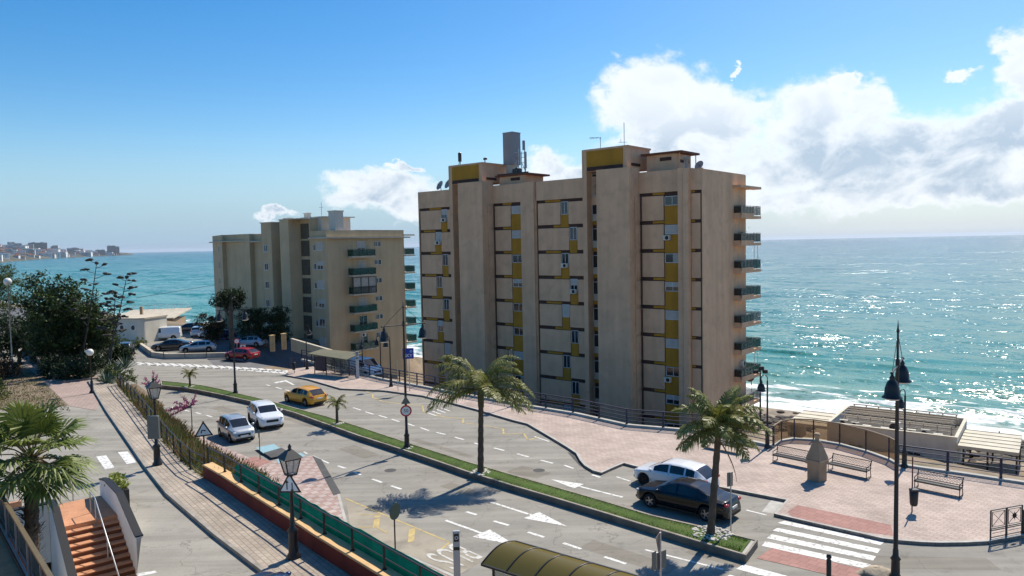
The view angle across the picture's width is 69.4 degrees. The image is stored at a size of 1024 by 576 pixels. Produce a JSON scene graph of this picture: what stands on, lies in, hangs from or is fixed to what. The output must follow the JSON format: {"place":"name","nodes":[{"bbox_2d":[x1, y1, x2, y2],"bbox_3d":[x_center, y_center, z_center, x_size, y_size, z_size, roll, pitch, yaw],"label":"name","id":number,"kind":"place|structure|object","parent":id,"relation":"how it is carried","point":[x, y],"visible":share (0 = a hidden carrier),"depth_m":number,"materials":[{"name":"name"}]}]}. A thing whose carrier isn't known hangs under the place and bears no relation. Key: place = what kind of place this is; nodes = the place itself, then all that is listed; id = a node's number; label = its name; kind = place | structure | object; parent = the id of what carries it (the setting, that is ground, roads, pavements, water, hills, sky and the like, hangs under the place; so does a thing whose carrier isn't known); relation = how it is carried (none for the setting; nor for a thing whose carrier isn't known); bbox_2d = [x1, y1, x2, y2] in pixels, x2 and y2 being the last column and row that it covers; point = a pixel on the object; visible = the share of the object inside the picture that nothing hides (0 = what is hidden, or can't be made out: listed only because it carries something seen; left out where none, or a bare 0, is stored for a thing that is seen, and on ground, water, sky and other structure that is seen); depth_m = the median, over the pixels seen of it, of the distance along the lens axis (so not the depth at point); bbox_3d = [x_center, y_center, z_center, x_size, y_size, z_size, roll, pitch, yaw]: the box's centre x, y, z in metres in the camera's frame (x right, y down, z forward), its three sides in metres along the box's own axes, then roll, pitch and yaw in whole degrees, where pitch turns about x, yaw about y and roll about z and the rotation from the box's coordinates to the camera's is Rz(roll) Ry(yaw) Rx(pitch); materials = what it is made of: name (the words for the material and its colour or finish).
{"place":"outdoors","nodes":[
{"label":"outdoors","id":0,"kind":"place"},
{"bbox_2d":[0,249,133,262],"bbox_3d":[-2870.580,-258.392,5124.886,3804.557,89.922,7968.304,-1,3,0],"label":"hills","id":1,"kind":"structure","parent":0,"point":[12,259],"depth_m":4019.73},
{"bbox_2d":[0,347,258,575],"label":"ground","id":2,"kind":"structure","parent":0,"point":[176,540],"depth_m":31.20,"materials":[{"name":"concrete"}]},
{"bbox_2d":[0,350,26,378],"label":"bush","id":3,"kind":"object","parent":2,"relation":"on","point":[8,366],"visible":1,"depth_m":65.17,"materials":[{"name":"green plant"}]},
{"bbox_2d":[0,263,28,316],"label":"leafy tree","id":4,"kind":"object","parent":2,"relation":"on","point":[2,284],"visible":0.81,"depth_m":85.30,"materials":[{"name":"green plant"}]},
{"bbox_2d":[0,309,30,361],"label":"leafy tree","id":5,"kind":"object","parent":2,"relation":"on","point":[5,341],"visible":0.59,"depth_m":73.52,"materials":[{"name":"green plant"}]},
{"bbox_2d":[0,359,69,410],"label":"dirt verge","id":6,"kind":"structure","parent":2,"relation":"on","point":[33,384],"depth_m":58.85,"materials":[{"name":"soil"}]},
{"bbox_2d":[34,353,75,379],"bbox_3d":[-39.409,7.069,64.475,4.394,2.868,2.901,-1,3,0],"label":"bush","id":7,"kind":"object","parent":2,"relation":"on","point":[48,365],"visible":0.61,"depth_m":64.09,"materials":[{"name":"green plant"}]},
{"bbox_2d":[9,269,109,357],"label":"leafy tree","id":8,"kind":"object","parent":2,"relation":"on","point":[50,328],"visible":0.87,"depth_m":68.21,"materials":[{"name":"green plant"}]},
{"bbox_2d":[24,341,97,382],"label":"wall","id":9,"kind":"structure","parent":2,"relation":"on","point":[61,380],"depth_m":63.06,"materials":[{"name":"stone"}]},
{"bbox_2d":[36,343,86,361],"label":"bush","id":10,"kind":"object","parent":2,"relation":"on","point":[51,352],"visible":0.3,"depth_m":69.97,"materials":[{"name":"green plant"}]},
{"bbox_2d":[26,363,98,409],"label":"footpath","id":11,"kind":"structure","parent":2,"relation":"on","point":[76,394],"depth_m":57.55,"materials":[{"name":"pink tile"}]},
{"bbox_2d":[49,354,98,380],"bbox_3d":[-37.446,7.068,63.349,3.633,2.836,3.308,-1,3,0],"label":"bush","id":12,"kind":"object","parent":2,"relation":"on","point":[69,368],"visible":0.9,"depth_m":63.06,"materials":[{"name":"green plant"}]},
{"bbox_2d":[1,451,156,575],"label":"street markings","id":13,"kind":"object","parent":2,"relation":"on","point":[106,463],"visible":0.48,"depth_m":38.37,"materials":[{"name":"white paint"}]},
{"bbox_2d":[69,258,110,357],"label":"agave stalk","id":14,"kind":"object","parent":2,"relation":"on","point":[85,279],"visible":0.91,"depth_m":67.38,"materials":[{"name":"green plant"}]},
{"bbox_2d":[65,302,124,353],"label":"leafy tree","id":15,"kind":"object","parent":2,"relation":"on","point":[98,341],"visible":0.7,"depth_m":69.49,"materials":[{"name":"green plant"}]},
{"bbox_2d":[76,347,114,371],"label":"bush","id":16,"kind":"object","parent":2,"relation":"on","point":[98,359],"visible":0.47,"depth_m":66.75,"materials":[{"name":"green plant"}]},
{"bbox_2d":[97,292,126,364],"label":"agave stalk","id":17,"kind":"object","parent":2,"relation":"on","point":[114,317],"visible":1,"depth_m":65.70,"materials":[{"name":"green plant"}]},
{"bbox_2d":[95,272,137,371],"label":"agave stalk","id":18,"kind":"object","parent":2,"relation":"on","point":[113,299],"visible":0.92,"depth_m":66.22,"materials":[{"name":"green plant"}]},
{"bbox_2d":[95,363,137,383],"bbox_3d":[-33.595,7.580,62.733,3.341,2.560,2.401,-1,3,0],"label":"bush","id":19,"kind":"object","parent":2,"relation":"on","point":[108,369],"visible":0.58,"depth_m":62.50,"materials":[{"name":"green plant"}]},
{"bbox_2d":[103,471,130,504],"bbox_3d":[-17.176,8.631,32.217,1.037,1.275,2.211,-4,4,-40],"label":"planter","id":20,"kind":"object","parent":2,"relation":"on","point":[118,479],"visible":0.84,"depth_m":31.79,"materials":[{"name":"green plastic"}]},
{"bbox_2d":[102,343,140,365],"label":"bush","id":21,"kind":"object","parent":2,"relation":"on","point":[120,353],"visible":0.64,"depth_m":71.94,"materials":[{"name":"green plant"}]},
{"bbox_2d":[88,380,267,572],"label":"kerb","id":22,"kind":"structure","parent":2,"relation":"on","point":[252,563],"depth_m":30.83,"materials":[{"name":"grey concrete"}]},
{"bbox_2d":[90,380,350,575],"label":"pavement","id":23,"kind":"structure","parent":0,"point":[262,541],"depth_m":30.66,"materials":[{"name":"grey tile"}]},
{"bbox_2d":[145,377,162,465],"bbox_3d":[-17.832,6.674,36.974,0.680,4.448,0.680,-4,4,-40],"label":"lantern lamp","id":24,"kind":"object","parent":23,"relation":"on","point":[153,388],"visible":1,"depth_m":36.87,"materials":[{"name":"black metal"}]},
{"bbox_2d":[147,415,159,438],"bbox_3d":[-17.828,6.923,36.778,0.560,1.150,0.180,-1,3,0],"label":"notice board","id":25,"kind":"object","parent":24,"relation":"attached to","point":[153,426],"visible":1,"depth_m":36.69,"materials":[{"name":"metal"}]},
{"bbox_2d":[117,372,204,469],"bbox_3d":[-23.276,7.891,47.147,0.502,1.042,30.502,-3,4,-35],"label":"railing","id":26,"kind":"object","parent":23,"relation":"on","point":[167,429],"visible":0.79,"depth_m":40.82,"materials":[{"name":"brown metal"}]},
{"bbox_2d":[277,444,302,559],"bbox_3d":[-7.606,7.360,25.523,0.680,4.015,0.680,-4,4,-40],"label":"lantern lamp","id":27,"kind":"object","parent":23,"relation":"on","point":[289,459],"visible":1,"depth_m":25.43,"materials":[{"name":"black metal"}]},
{"bbox_2d":[278,476,301,492],"bbox_3d":[-7.628,6.662,25.403,0.819,0.711,0.159,-1,3,0],"label":"warning sign","id":28,"kind":"object","parent":27,"relation":"attached to","point":[289,485],"visible":1,"depth_m":25.35,"materials":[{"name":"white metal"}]},
{"bbox_2d":[188,431,449,575],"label":"pavement","id":29,"kind":"structure","parent":0,"point":[311,482],"depth_m":41.04,"materials":[{"name":"pink tile"}]},
{"bbox_2d":[165,392,197,430],"bbox_3d":[-23.681,8.867,52.442,2.794,2.810,1.383,-1,3,0],"label":"judas tree","id":30,"kind":"object","parent":29,"relation":"on","point":[183,407],"visible":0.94,"depth_m":52.60,"materials":[{"name":"pink plant"}]},
{"bbox_2d":[114,375,281,484],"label":"dry grass","id":31,"kind":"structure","parent":29,"relation":"on","point":[177,428],"depth_m":42.97,"materials":[{"name":"brown plant"}]},
{"bbox_2d":[194,421,212,456],"bbox_3d":[-16.261,8.973,39.138,0.950,3.942,0.141,-3,4,-24],"label":"warning sign","id":32,"kind":"object","parent":29,"relation":"on","point":[203,430],"visible":0.75,"depth_m":39.03,"materials":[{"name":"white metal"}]},
{"bbox_2d":[313,456,340,494],"bbox_3d":[-10.668,10.598,42.342,0.417,0.001,8.091,-3,4,-23],"label":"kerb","id":33,"kind":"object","parent":29,"relation":"on","point":[333,487],"visible":1,"depth_m":41.70,"materials":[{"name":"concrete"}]},
{"bbox_2d":[389,503,399,548],"bbox_3d":[-4.662,9.894,29.495,0.083,2.692,0.660,1,4,30],"label":"road sign","id":34,"kind":"object","parent":29,"relation":"on","point":[394,513],"visible":0.92,"depth_m":29.44,"materials":[{"name":"grey metal"}]},
{"bbox_2d":[453,530,460,575],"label":"bus stop totem","id":35,"kind":"object","parent":29,"relation":"on","point":[456,551],"visible":1,"depth_m":27.31,"materials":[{"name":"black paint"}]},
{"bbox_2d":[481,540,639,575],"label":"bus shelter","id":36,"kind":"object","parent":29,"relation":"on","point":[514,558],"visible":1,"depth_m":23.96,"materials":[{"name":"yellow"}]},
{"bbox_2d":[652,529,665,575],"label":"yield sign","id":37,"kind":"object","parent":29,"relation":"on","point":[659,558],"visible":1,"depth_m":26.09,"materials":[{"name":"metal"}]},
{"bbox_2d":[0,235,1023,438],"bbox_3d":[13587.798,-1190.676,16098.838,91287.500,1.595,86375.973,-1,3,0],"label":"sea","id":38,"kind":"structure","parent":0,"point":[834,312],"depth_m":312.55,"materials":[{"name":"liquid"}]},
{"bbox_2d":[0,320,1023,575],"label":"road","id":39,"kind":"structure","parent":0,"point":[426,500],"depth_m":40.53,"materials":[{"name":"grey asphalt"}]},
{"bbox_2d":[158,326,181,338],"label":"parked van","id":40,"kind":"object","parent":39,"relation":"on","point":[169,332],"visible":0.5,"depth_m":108.39,"materials":[{"name":"white paint"}]},
{"bbox_2d":[150,338,192,350],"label":"parked car","id":41,"kind":"object","parent":39,"relation":"on","point":[175,343],"visible":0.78,"depth_m":96.89,"materials":[{"name":"grey paint"}]},
{"bbox_2d":[139,343,225,358],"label":"car park wall","id":42,"kind":"structure","parent":39,"relation":"on","point":[144,347],"depth_m":89.47,"materials":[{"name":"stone"}]},
{"bbox_2d":[179,340,216,352],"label":"parked car","id":43,"kind":"object","parent":39,"relation":"on","point":[205,345],"visible":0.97,"depth_m":94.67,"materials":[{"name":"silver metal"}]},
{"bbox_2d":[216,413,254,442],"bbox_3d":[-19.170,9.628,51.311,2.040,1.516,3.790,-4,4,-37],"label":"parked car","id":44,"kind":"object","parent":39,"relation":"on","point":[232,427],"visible":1,"depth_m":50.45,"materials":[{"name":"silver metal"}]},
{"bbox_2d":[224,347,259,360],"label":"red car","id":45,"kind":"object","parent":39,"relation":"on","point":[245,353],"visible":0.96,"depth_m":87.12,"materials":[{"name":"paint"}]},
{"bbox_2d":[246,399,283,429],"bbox_3d":[-18.389,9.345,55.070,2.220,1.605,4.490,-3,4,-32],"label":"white car","id":46,"kind":"object","parent":39,"relation":"on","point":[265,413],"visible":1,"depth_m":54.01,"materials":[{"name":"paint"}]},
{"bbox_2d":[284,385,327,406],"bbox_3d":[-17.495,8.979,62.436,4.440,1.437,2.180,2,5,42],"label":"yellow car","id":47,"kind":"object","parent":39,"relation":"on","point":[307,395],"visible":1,"depth_m":61.32,"materials":[{"name":"paint"}]},
{"bbox_2d":[343,356,381,375],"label":"parked van","id":48,"kind":"object","parent":39,"relation":"on","point":[369,360],"visible":0.52,"depth_m":76.00,"materials":[{"name":"white paint"}]},
{"bbox_2d":[337,494,453,575],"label":"kerb","id":49,"kind":"structure","parent":39,"relation":"on","point":[345,520],"depth_m":30.52,"materials":[{"name":"concrete"}]},
{"bbox_2d":[346,499,484,572],"bbox_3d":[-5.505,11.149,33.692,2.215,0.001,11.135,-4,5,-45],"label":"concrete bay","id":50,"kind":"object","parent":39,"relation":"on","point":[422,545],"visible":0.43,"depth_m":32.92,"materials":[{"name":"grey concrete"}]},
{"bbox_2d":[426,544,481,568],"bbox_3d":[-2.430,11.237,30.995,1.676,0.001,2.119,-4,5,-44],"label":"bus lane lettering","id":51,"kind":"object","parent":50,"relation":"on","point":[464,551],"visible":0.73,"depth_m":31.08,"materials":[{"name":"white paint"}]},
{"bbox_2d":[345,391,537,548],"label":"yellow markings","id":52,"kind":"object","parent":39,"relation":"on","point":[411,535],"visible":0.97,"depth_m":35.34,"materials":[{"name":"paint"}]},
{"bbox_2d":[160,381,757,562],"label":"median kerb","id":53,"kind":"structure","parent":39,"relation":"on","point":[651,529],"depth_m":38.08,"materials":[{"name":"grey concrete"}]},
{"bbox_2d":[160,381,757,561],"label":"median turf","id":54,"kind":"structure","parent":39,"relation":"on","point":[561,494],"depth_m":38.66,"materials":[{"name":"green plant"}]},
{"bbox_2d":[216,295,248,392],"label":"street lamp","id":55,"kind":"object","parent":54,"relation":"on","point":[219,318],"visible":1,"depth_m":65.39,"materials":[{"name":"metal"}]},
{"bbox_2d":[325,394,347,423],"bbox_3d":[-12.642,8.780,53.384,1.534,2.208,1.596,-3,4,-28],"label":"palm tree","id":56,"kind":"object","parent":54,"relation":"on","point":[333,400],"visible":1,"depth_m":53.28,"materials":[{"name":"green plant"}]},
{"bbox_2d":[379,305,427,447],"bbox_3d":[-6.729,5.455,46.488,3.390,9.318,0.673,-4,4,-36],"label":"street lamp","id":57,"kind":"object","parent":54,"relation":"on","point":[385,339],"visible":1,"depth_m":46.45,"materials":[{"name":"metal"}]},
{"bbox_2d":[184,385,733,540],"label":"pale pebbles","id":58,"kind":"object","parent":54,"relation":"on","point":[728,534],"visible":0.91,"depth_m":32.20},
{"bbox_2d":[425,354,534,472],"bbox_3d":[-1.762,7.049,41.097,6.142,6.683,4.396,-1,3,0],"label":"palm tree","id":59,"kind":"object","parent":54,"relation":"on","point":[479,382],"visible":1,"depth_m":40.78,"materials":[{"name":"green plant"}]},
{"bbox_2d":[671,385,774,534],"bbox_3d":[9.031,7.506,31.666,3.837,6.468,3.598,-4,5,-44],"label":"palm tree","id":60,"kind":"object","parent":54,"relation":"on","point":[721,415],"visible":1,"depth_m":31.39,"materials":[{"name":"green plant"}]},
{"bbox_2d":[136,362,883,575],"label":"road markings","id":61,"kind":"object","parent":39,"relation":"on","point":[491,535],"visible":0.94,"depth_m":32.31,"materials":[{"name":"white paint"}]},
{"bbox_2d":[209,406,1000,574],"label":"road repairs","id":62,"kind":"structure","parent":39,"relation":"on","point":[907,562],"depth_m":30.40,"materials":[{"name":"asphalt"}]},
{"bbox_2d":[287,375,1023,545],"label":"kerb","id":63,"kind":"structure","parent":39,"relation":"on","point":[786,500],"depth_m":36.07,"materials":[{"name":"concrete"}]},
{"bbox_2d":[634,458,719,486],"bbox_3d":[8.636,9.822,39.191,4.440,1.437,2.180,2,4,41],"label":"parked car","id":64,"kind":"object","parent":39,"relation":"on","point":[670,469],"visible":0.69,"depth_m":38.63,"materials":[{"name":"white paint"}]},
{"bbox_2d":[636,477,740,521],"bbox_3d":[8.438,10.012,35.853,5.000,1.456,2.240,2,4,41],"label":"black car","id":65,"kind":"object","parent":39,"relation":"on","point":[690,495],"visible":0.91,"depth_m":35.06,"materials":[{"name":"paint"}]},
{"bbox_2d":[757,548,860,575],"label":"tactile paving","id":66,"kind":"structure","parent":39,"relation":"on","point":[796,560],"depth_m":29.69,"materials":[{"name":"red tile"}]},
{"bbox_2d":[856,565,890,575],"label":"boulder","id":67,"kind":"object","parent":39,"relation":"on","point":[873,570],"visible":0.87,"depth_m":28.41,"materials":[{"name":"beige stone"}]},
{"bbox_2d":[882,323,911,575],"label":"street lamp","id":68,"kind":"object","parent":39,"relation":"on","point":[892,389],"visible":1,"depth_m":27.84,"materials":[{"name":"black metal"}]},
{"bbox_2d":[0,303,1023,571],"bbox_3d":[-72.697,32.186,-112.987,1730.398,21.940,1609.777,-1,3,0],"label":"ground","id":69,"kind":"structure","parent":0,"point":[278,357],"depth_m":98.78,"materials":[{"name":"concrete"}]},
{"bbox_2d":[0,493,53,575],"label":"railing","id":70,"kind":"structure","parent":69,"relation":"on","point":[20,554],"depth_m":20.04,"materials":[{"name":"metal"}]},
{"bbox_2d":[0,396,101,564],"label":"fan palm","id":71,"kind":"object","parent":69,"relation":"on","point":[20,421],"visible":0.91,"depth_m":23.34,"materials":[{"name":"green plant"}]},
{"bbox_2d":[9,477,142,575],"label":"entrance stairs","id":72,"kind":"structure","parent":69,"relation":"on","point":[101,534],"depth_m":29.08,"materials":[{"name":"ceramic"}]},
{"bbox_2d":[114,315,167,342],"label":"pavilion","id":73,"kind":"structure","parent":69,"relation":"on","point":[146,327],"depth_m":105.77,"materials":[{"name":"white paint"}]},
{"bbox_2d":[122,304,191,322],"bbox_3d":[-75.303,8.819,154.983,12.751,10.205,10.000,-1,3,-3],"label":"roof","id":74,"kind":"structure","parent":69,"relation":"on","point":[173,314],"depth_m":156.17,"materials":[{"name":"concrete"}]},
{"bbox_2d":[193,312,226,341],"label":"leafy tree","id":75,"kind":"object","parent":69,"relation":"on","point":[214,328],"visible":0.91,"depth_m":104.43,"materials":[{"name":"green plant"}]},
{"bbox_2d":[205,286,247,348],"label":"leafy tree","id":76,"kind":"object","parent":69,"relation":"on","point":[238,296],"visible":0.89,"depth_m":97.57,"materials":[{"name":"green plant"}]},
{"bbox_2d":[234,335,267,346],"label":"parked car","id":77,"kind":"object","parent":69,"relation":"on","point":[254,340],"visible":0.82,"depth_m":98.91,"materials":[{"name":"blue paint"}]},
{"bbox_2d":[233,305,292,346],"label":"hedge","id":78,"kind":"object","parent":69,"relation":"on","point":[278,318],"visible":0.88,"depth_m":99.53,"materials":[{"name":"green plant"}]},
{"bbox_2d":[202,462,402,575],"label":"retaining wall","id":79,"kind":"structure","parent":69,"relation":"on","point":[333,549],"depth_m":26.94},
{"bbox_2d":[207,447,439,575],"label":"railing","id":80,"kind":"object","parent":79,"relation":"on","point":[339,521],"visible":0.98,"depth_m":25.92,"materials":[{"name":"metal"}]},
{"bbox_2d":[234,464,443,575],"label":"green netting","id":81,"kind":"object","parent":80,"relation":"attached to","point":[378,549],"visible":0.25,"depth_m":25.71,"materials":[{"name":"green fabric"}]},
{"bbox_2d":[209,202,416,375],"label":"apartment block","id":82,"kind":"structure","parent":69,"relation":"on","point":[333,280],"depth_m":108.62,"materials":[{"name":"beige paint"}]},
{"bbox_2d":[290,338,343,366],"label":"boundary wall","id":83,"kind":"structure","parent":69,"relation":"on","point":[297,346],"depth_m":90.12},
{"bbox_2d":[418,131,760,436],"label":"apartment tower","id":84,"kind":"structure","parent":69,"relation":"on","point":[614,276],"depth_m":78.36,"materials":[{"name":"beige paint"}]},
{"bbox_2d":[753,410,1023,461],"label":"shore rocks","id":85,"kind":"object","parent":69,"relation":"on","point":[772,421],"visible":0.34,"depth_m":108.40,"materials":[{"name":"brown stone"}]},
{"bbox_2d":[786,404,1021,474],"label":"beach restaurant","id":86,"kind":"structure","parent":69,"relation":"on","point":[940,432],"depth_m":93.77,"materials":[{"name":"concrete"}]},
{"bbox_2d":[0,0,1023,252],"label":"sky","id":87,"kind":"structure","parent":0,"point":[134,126],"materials":[{"name":"blue"}]},
{"bbox_2d":[285,366,1023,545],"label":"promenade","id":88,"kind":"structure","parent":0,"point":[598,445],"depth_m":39.88,"materials":[{"name":"pink tile"}]},
{"bbox_2d":[308,349,362,375],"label":"bus shelter","id":89,"kind":"object","parent":88,"relation":"on","point":[320,363],"visible":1,"depth_m":75.34,"materials":[{"name":"metal"}]},
{"bbox_2d":[301,359,774,447],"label":"fence plinth","id":90,"kind":"structure","parent":88,"relation":"on","point":[589,416],"depth_m":55.80,"materials":[{"name":"concrete"}]},
{"bbox_2d":[301,349,774,445],"bbox_3d":[-4.539,8.458,65.106,56.984,1.110,2.013,2,5,44],"label":"railing","id":91,"kind":"object","parent":90,"relation":"on","point":[546,401],"visible":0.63,"depth_m":55.65,"materials":[{"name":"black metal"}]},
{"bbox_2d":[756,375,769,448],"bbox_3d":[15.482,7.603,45.536,0.857,4.574,0.565,-1,3,0],"label":"plaza lamp","id":92,"kind":"object","parent":88,"relation":"on","point":[761,387],"visible":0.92,"depth_m":45.49,"materials":[{"name":"black metal"}]},
{"bbox_2d":[772,445,806,467],"bbox_3d":[16.007,9.630,42.210,0.664,0.906,2.127,-4,5,-43],"label":"bench","id":93,"kind":"object","parent":88,"relation":"on","point":[784,455],"visible":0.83,"depth_m":42.31,"materials":[{"name":"black paint"}]},
{"bbox_2d":[805,432,828,482],"bbox_3d":[16.235,8.969,39.360,0.878,2.543,0.878,-4,4,-35],"label":"monument","id":94,"kind":"object","parent":88,"relation":"on","point":[817,460],"visible":1,"depth_m":39.15,"materials":[{"name":"stone"}]},
{"bbox_2d":[770,437,893,463],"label":"terrace plinth","id":95,"kind":"structure","parent":88,"relation":"on","point":[777,442],"depth_m":45.76,"materials":[{"name":"concrete"}]},
{"bbox_2d":[773,418,894,458],"bbox_3d":[19.798,9.104,44.848,6.994,1.285,3.026,1,4,36],"label":"glass railing","id":96,"kind":"object","parent":95,"relation":"on","point":[866,430],"visible":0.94,"depth_m":45.69,"materials":[{"name":"black"}]},
{"bbox_2d":[788,505,892,535],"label":"tactile paving","id":97,"kind":"structure","parent":88,"relation":"on","point":[832,518],"depth_m":33.69,"materials":[{"name":"tile"}]},
{"bbox_2d":[827,453,871,479],"bbox_3d":[18.391,9.694,40.304,0.664,0.906,2.166,-4,4,-40],"label":"bench","id":98,"kind":"object","parent":88,"relation":"on","point":[851,467],"visible":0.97,"depth_m":40.19,"materials":[{"name":"black paint"}]},
{"bbox_2d":[894,389,907,467],"bbox_3d":[21.649,7.809,41.111,0.857,4.436,0.565,-2,4,-20],"label":"plaza lamp","id":99,"kind":"object","parent":88,"relation":"on","point":[902,405],"visible":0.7,"depth_m":41.15,"materials":[{"name":"black metal"}]},
{"bbox_2d":[909,457,919,511],"bbox_3d":[18.678,9.178,34.356,0.400,2.614,0.420,-1,3,0],"label":"litter bin","id":100,"kind":"object","parent":88,"relation":"on","point":[913,495],"visible":1,"depth_m":34.28,"materials":[{"name":"black metal"}]},
{"bbox_2d":[914,469,963,497],"bbox_3d":[21.459,9.815,37.204,0.664,0.906,2.108,-4,5,-44],"label":"bench","id":101,"kind":"object","parent":88,"relation":"on","point":[934,483],"visible":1,"depth_m":37.16,"materials":[{"name":"black paint"}]},
{"bbox_2d":[899,463,1023,484],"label":"fence plinth","id":102,"kind":"structure","parent":88,"relation":"on","point":[968,474],"depth_m":39.64,"materials":[{"name":"concrete"}]},
{"bbox_2d":[899,444,1023,478],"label":"railing","id":103,"kind":"object","parent":102,"relation":"on","point":[1001,463],"visible":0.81,"depth_m":39.75,"materials":[{"name":"black metal"}]},
{"bbox_2d":[990,504,1022,539],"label":"gate panel","id":104,"kind":"structure","parent":88,"relation":"on","point":[1006,519],"depth_m":31.54,"materials":[{"name":"black paint"}]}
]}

